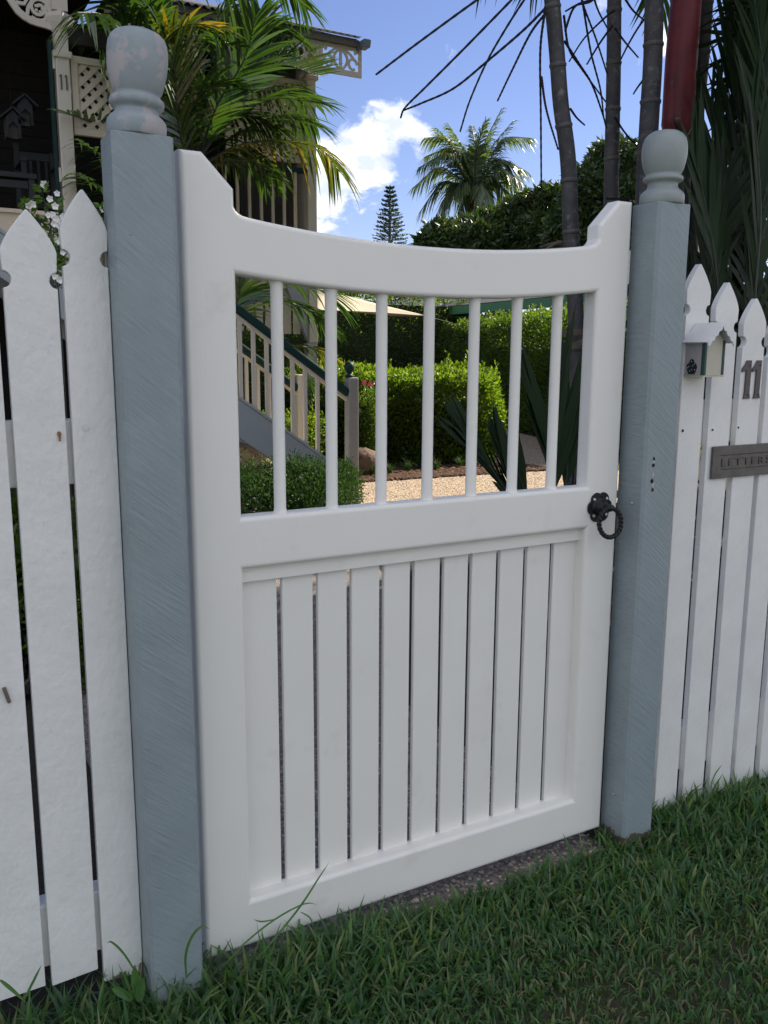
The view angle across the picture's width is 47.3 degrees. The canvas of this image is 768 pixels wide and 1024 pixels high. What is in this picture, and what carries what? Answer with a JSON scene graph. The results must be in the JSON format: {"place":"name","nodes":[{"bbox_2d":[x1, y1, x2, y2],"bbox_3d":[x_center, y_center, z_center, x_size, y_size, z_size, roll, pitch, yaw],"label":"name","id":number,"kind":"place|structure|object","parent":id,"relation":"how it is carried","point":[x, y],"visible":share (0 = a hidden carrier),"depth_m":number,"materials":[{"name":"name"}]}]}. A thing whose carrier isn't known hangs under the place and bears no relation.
{"place":"outdoors","nodes":[
{"label":"outdoors","id":0,"kind":"place"},
{"bbox_2d":[78,569,606,988],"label":"path","id":1,"kind":"structure","parent":0,"point":[498,871],"depth_m":2.21,"materials":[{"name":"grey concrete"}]},
{"bbox_2d":[0,768,767,1023],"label":"lawn","id":2,"kind":"structure","parent":0,"point":[615,1002],"depth_m":1.70,"materials":[{"name":"plant"}]},
{"bbox_2d":[0,941,132,1003],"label":"grass stalk","id":3,"kind":"object","parent":2,"relation":"on","point":[10,988],"depth_m":1.47,"materials":[{"name":"green plant"}]},
{"bbox_2d":[0,189,142,1000],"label":"picket fence","id":4,"kind":"object","parent":2,"relation":"on","point":[71,921],"visible":0.99,"depth_m":1.45,"materials":[{"name":"paint"}]},
{"bbox_2d":[112,966,145,1002],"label":"weed","id":5,"kind":"object","parent":2,"relation":"on","point":[138,987],"depth_m":1.54,"materials":[{"name":"green plant"}]},
{"bbox_2d":[101,26,202,1018],"bbox_3d":[-0.388,0.112,1.499,0.101,1.730,0.092,-5,12,-29],"label":"gatepost","id":6,"kind":"object","parent":2,"relation":"on","point":[137,158],"visible":0.98,"depth_m":1.44,"materials":[{"name":"paint"}]},
{"bbox_2d":[174,149,631,957],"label":"gate","id":7,"kind":"structure","parent":6,"relation":"attached to","point":[238,563],"depth_m":1.79,"materials":[{"name":"paint"}]},
{"bbox_2d":[184,926,209,977],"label":"grass stalk","id":8,"kind":"object","parent":2,"relation":"on","point":[187,946],"depth_m":1.57,"materials":[{"name":"green plant"}]},
{"bbox_2d":[222,863,328,967],"bbox_3d":[-0.202,0.765,1.661,0.225,0.159,0.007,-5,12,-29],"label":"grass stalk","id":9,"kind":"object","parent":2,"relation":"on","point":[298,907],"depth_m":1.67,"materials":[{"name":"green plant"}]},
{"bbox_2d":[600,129,689,851],"bbox_3d":[0.568,0.022,2.046,0.160,1.721,0.134,-5,12,-29],"label":"gatepost","id":10,"kind":"object","parent":2,"relation":"on","point":[659,249],"visible":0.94,"depth_m":1.99,"materials":[{"name":"paint"}]},
{"bbox_2d":[693,766,720,802],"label":"grass stalk","id":11,"kind":"object","parent":2,"relation":"on","point":[711,782],"depth_m":2.32,"materials":[{"name":"green plant"}]},
{"bbox_2d":[652,264,767,810],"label":"picket fence","id":12,"kind":"object","parent":2,"relation":"on","point":[728,732],"visible":0.56,"depth_m":2.23,"materials":[{"name":"white wood"}]},
{"bbox_2d":[682,322,735,376],"bbox_3d":[0.751,-0.376,2.030,0.095,0.124,0.076,-5,12,-29],"label":"birdhouse","id":13,"kind":"object","parent":12,"relation":"attached to","point":[705,348],"visible":0.99,"depth_m":2.02,"materials":[{"name":"paint"}]},
{"bbox_2d":[710,443,767,478],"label":"letter plate","id":14,"kind":"object","parent":12,"relation":"attached to","point":[731,461],"visible":1,"depth_m":2.19,"materials":[{"name":"grey metal"}]},
{"bbox_2d":[741,360,761,398],"bbox_3d":[0.908,-0.328,2.169,0.073,0.094,0.005,-5,12,-29],"label":"house number","id":15,"kind":"object","parent":12,"relation":"attached to","point":[747,367],"visible":1,"depth_m":2.17,"materials":[{"name":"black metal"}]},
{"bbox_2d":[1,425,767,1023],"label":"garden bed","id":16,"kind":"object","parent":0,"point":[37,999],"depth_m":2.79,"materials":[{"name":"soil"}]},
{"bbox_2d":[10,488,78,600],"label":"shrub","id":17,"kind":"object","parent":16,"relation":"on","point":[14,505],"visible":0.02,"depth_m":3.67,"materials":[{"name":"green plant"}]},
{"bbox_2d":[13,523,85,694],"bbox_3d":[-1.296,0.351,3.156,0.813,0.668,0.544,-1,10,-7],"label":"shrub","id":18,"kind":"object","parent":16,"relation":"on","point":[21,603],"visible":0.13,"depth_m":3.07,"materials":[{"name":"green plant"}]},
{"bbox_2d":[11,181,105,637],"bbox_3d":[-0.785,-0.002,2.243,0.219,1.566,0.249,-5,12,-29],"label":"flowering shrub","id":19,"kind":"object","parent":16,"relation":"on","point":[55,218],"visible":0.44,"depth_m":2.04,"materials":[{"name":"green plant"}]},
{"bbox_2d":[0,228,358,501],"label":"staircase","id":20,"kind":"structure","parent":16,"relation":"on","point":[255,428],"depth_m":6.72,"materials":[{"name":"beige wood"}]},
{"bbox_2d":[0,0,370,441],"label":"house","id":21,"kind":"structure","parent":16,"relation":"on","point":[63,81],"depth_m":8.96,"materials":[{"name":"wood"},{"name":"paint"}]},
{"bbox_2d":[0,4,26,141],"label":"lantern","id":22,"kind":"object","parent":21,"relation":"hanging from","point":[12,128],"visible":0.97,"depth_m":7.80,"materials":[{"name":"black metal"}]},
{"bbox_2d":[0,171,36,209],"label":"porch bench","id":23,"kind":"object","parent":21,"relation":"on","point":[24,181],"visible":0.53,"depth_m":7.42,"materials":[{"name":"brown wood"}]},
{"bbox_2d":[10,18,37,128],"bbox_3d":[-3.223,-4.097,7.779,0.219,1.271,0.190,-5,12,-29],"label":"lantern","id":24,"kind":"object","parent":21,"relation":"hanging from","point":[26,106],"visible":0.95,"depth_m":7.83,"materials":[{"name":"black metal"}]},
{"bbox_2d":[13,143,61,212],"bbox_3d":[-3.245,-2.960,8.289,0.380,1.040,0.502,-5,12,-29],"label":"porch chair","id":25,"kind":"object","parent":21,"relation":"on","point":[20,159],"visible":0.48,"depth_m":8.39,"materials":[{"name":"brown wood"}]},
{"bbox_2d":[45,0,364,404],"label":"cane palm","id":26,"kind":"object","parent":16,"relation":"on","point":[256,36],"visible":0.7,"depth_m":7.15,"materials":[{"name":"green plant"}]},
{"bbox_2d":[239,446,271,497],"bbox_3d":[-1.093,-0.305,7.446,0.821,0.516,0.494,-5,12,-29],"label":"boulder","id":27,"kind":"object","parent":16,"relation":"on","point":[253,451],"visible":0.06,"depth_m":7.25,"materials":[{"name":"brown stone"}]},
{"bbox_2d":[262,395,325,453],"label":"hedge","id":28,"kind":"object","parent":16,"relation":"on","point":[311,422],"visible":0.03,"depth_m":8.66,"materials":[{"name":"green plant"}]},
{"bbox_2d":[239,448,369,513],"bbox_3d":[-0.683,-0.163,6.152,1.351,0.552,0.910,-5,12,-29],"label":"shrub","id":29,"kind":"object","parent":16,"relation":"on","point":[305,486],"visible":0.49,"depth_m":6.05,"materials":[{"name":"green plant"}]},
{"bbox_2d":[344,447,374,474],"bbox_3d":[-0.217,-0.478,8.751,0.398,0.344,0.338,-5,12,-29],"label":"boulder","id":30,"kind":"object","parent":16,"relation":"on","point":[366,456],"visible":0.26,"depth_m":8.62,"materials":[{"name":"brown stone"}]},
{"bbox_2d":[359,374,375,450],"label":"shrub","id":31,"kind":"object","parent":16,"relation":"on","point":[367,412],"visible":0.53,"depth_m":8.83,"materials":[{"name":"green plant"}]},
{"bbox_2d":[387,462,398,472],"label":"grass tuft","id":32,"kind":"object","parent":16,"relation":"on","point":[391,469],"visible":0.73,"depth_m":8.77,"materials":[{"name":"green plant"}]},
{"bbox_2d":[284,350,508,463],"bbox_3d":[0.086,-1.219,10.083,2.720,1.285,1.483,-2,10,-12],"label":"hedge","id":33,"kind":"object","parent":16,"relation":"on","point":[404,426],"visible":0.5,"depth_m":9.66,"materials":[{"name":"green plant"}]},
{"bbox_2d":[403,457,417,470],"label":"grass tuft","id":34,"kind":"object","parent":16,"relation":"on","point":[408,467],"visible":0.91,"depth_m":8.99,"materials":[{"name":"green plant"}]},
{"bbox_2d":[414,455,421,468],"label":"grass tuft","id":35,"kind":"object","parent":16,"relation":"on","point":[418,465],"visible":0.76,"depth_m":9.18,"materials":[{"name":"green plant"}]},
{"bbox_2d":[359,459,545,481],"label":"mulch chips","id":36,"kind":"object","parent":16,"relation":"on","point":[416,473],"visible":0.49,"depth_m":8.82,"materials":[{"name":"brown wood"}]},
{"bbox_2d":[433,457,444,468],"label":"grass tuft","id":37,"kind":"object","parent":36,"relation":"on","point":[436,465],"visible":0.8,"depth_m":9.06,"materials":[{"name":"green plant"}]},
{"bbox_2d":[454,454,465,465],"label":"grass tuft","id":38,"kind":"object","parent":16,"relation":"on","point":[459,463],"visible":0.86,"depth_m":9.32,"materials":[{"name":"green plant"}]},
{"bbox_2d":[433,388,507,490],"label":"palm clump","id":39,"kind":"object","parent":16,"relation":"on","point":[496,431],"visible":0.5,"depth_m":3.75,"materials":[{"name":"green plant"}]},
{"bbox_2d":[375,0,593,485],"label":"ringed palm","id":40,"kind":"object","parent":16,"relation":"on","point":[551,12],"visible":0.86,"depth_m":4.55,"materials":[{"name":"grey plant"}]},
{"bbox_2d":[504,303,581,567],"bbox_3d":[0.876,-0.339,4.252,0.165,1.336,1.057,9,13,39],"label":"palm clump","id":41,"kind":"object","parent":16,"relation":"on","point":[568,426],"visible":0.34,"depth_m":4.12,"materials":[{"name":"green plant"}]},
{"bbox_2d":[434,296,700,451],"bbox_3d":[2.387,-2.619,15.630,1.726,2.124,10.693,-2,10,-10],"label":"hedge","id":42,"kind":"object","parent":16,"relation":"on","point":[495,344],"visible":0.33,"depth_m":14.13,"materials":[{"name":"green plant"}]},
{"bbox_2d":[563,0,643,206],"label":"ringed palm","id":43,"kind":"object","parent":16,"relation":"on","point":[611,118],"visible":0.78,"depth_m":5.17,"materials":[{"name":"plant"}]},
{"bbox_2d":[475,0,766,499],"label":"ringed palm","id":44,"kind":"object","parent":16,"relation":"on","point":[627,306],"visible":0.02,"depth_m":7.05,"materials":[{"name":"green plant"}]},
{"bbox_2d":[512,0,738,277],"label":"ringed palm","id":45,"kind":"object","parent":16,"relation":"on","point":[642,4],"visible":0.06,"depth_m":9.84,"materials":[{"name":"plant"}]},
{"bbox_2d":[634,0,663,205],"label":"ringed palm","id":46,"kind":"object","parent":16,"relation":"on","point":[650,100],"visible":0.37,"depth_m":4.75,"materials":[{"name":"grey plant"}]},
{"bbox_2d":[661,0,701,192],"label":"ringed palm","id":47,"kind":"object","parent":16,"relation":"on","point":[681,58],"visible":0.45,"depth_m":4.98,"materials":[{"name":"red plant"}]},
{"bbox_2d":[684,131,691,203],"bbox_3d":[1.770,-3.209,5.532,3.386,6.739,4.558,-2,11,-15],"label":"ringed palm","id":48,"kind":"object","parent":16,"relation":"on","point":[686,173],"visible":0.02,"depth_m":5.77,"materials":[{"name":"plant"}]},
{"bbox_2d":[688,0,713,274],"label":"ringed palm","id":49,"kind":"object","parent":16,"relation":"on","point":[707,6],"visible":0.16,"depth_m":5.69,"materials":[{"name":"plant"}]},
{"bbox_2d":[671,0,767,398],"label":"palm clump","id":50,"kind":"object","parent":16,"relation":"on","point":[724,212],"visible":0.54,"depth_m":4.29,"materials":[{"name":"green plant"}]},
{"bbox_2d":[688,0,767,355],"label":"palm clump","id":51,"kind":"object","parent":16,"relation":"on","point":[738,257],"visible":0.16,"depth_m":5.03,"materials":[{"name":"green plant"}]},
{"bbox_2d":[318,289,450,322],"bbox_3d":[-0.709,-3.435,14.296,1.960,0.587,4.800,6,12,29],"label":"shade sail","id":52,"kind":"object","parent":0,"point":[368,307],"visible":0.57,"depth_m":14.65,"materials":[{"name":"beige fabric"}]},
{"bbox_2d":[77,0,767,314],"label":"sky","id":53,"kind":"structure","parent":0,"point":[380,148],"materials":[{"name":"blue"}]},
{"bbox_2d":[348,430,618,504],"bbox_3d":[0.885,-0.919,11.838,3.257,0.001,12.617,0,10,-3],"label":"gravel yard","id":54,"kind":"structure","parent":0,"point":[526,451],"depth_m":8.34,"materials":[{"name":"beige gravel"}]},
{"bbox_2d":[338,456,364,504],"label":"shrub","id":55,"kind":"object","parent":54,"relation":"on","point":[345,462],"visible":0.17,"depth_m":6.68,"materials":[{"name":"green plant"}]},
{"label":"ground","id":56,"kind":"structure","parent":0,"visible":0},
{"bbox_2d":[242,288,493,411],"bbox_3d":[-1.178,-3.465,18.334,7.524,2.805,1.596,-4,11,-22],"label":"hedge","id":57,"kind":"object","parent":56,"relation":"on","point":[404,341],"visible":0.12,"depth_m":18.23,"materials":[{"name":"green plant"}]},
{"bbox_2d":[352,185,408,302],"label":"norfolk pine","id":58,"kind":"object","parent":56,"relation":"on","point":[390,214],"visible":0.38,"depth_m":60.17,"materials":[{"name":"green plant"}]},
{"bbox_2d":[407,108,536,226],"bbox_3d":[3.920,-11.631,38.378,5.810,11.689,4.266,0,10,-2],"label":"coconut palm","id":59,"kind":"object","parent":56,"relation":"on","point":[472,188],"visible":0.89,"depth_m":37.62,"materials":[{"name":"green plant"}]},
{"bbox_2d":[407,179,560,313],"bbox_3d":[4.801,-8.949,34.183,8.004,7.900,4.373,1,10,5],"label":"mango tree","id":60,"kind":"object","parent":56,"relation":"on","point":[514,222],"visible":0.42,"depth_m":32.98,"materials":[{"name":"green plant"}]},
{"bbox_2d":[388,246,699,339],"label":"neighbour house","id":61,"kind":"structure","parent":56,"relation":"on","point":[486,305],"depth_m":17.02,"materials":[{"name":"beige metal"}]},
{"bbox_2d":[536,131,729,295],"bbox_3d":[8.665,-8.411,29.353,7.134,8.590,4.052,-1,10,-7],"label":"mango tree","id":62,"kind":"object","parent":56,"relation":"on","point":[590,176],"visible":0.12,"depth_m":28.23,"materials":[{"name":"green plant"}]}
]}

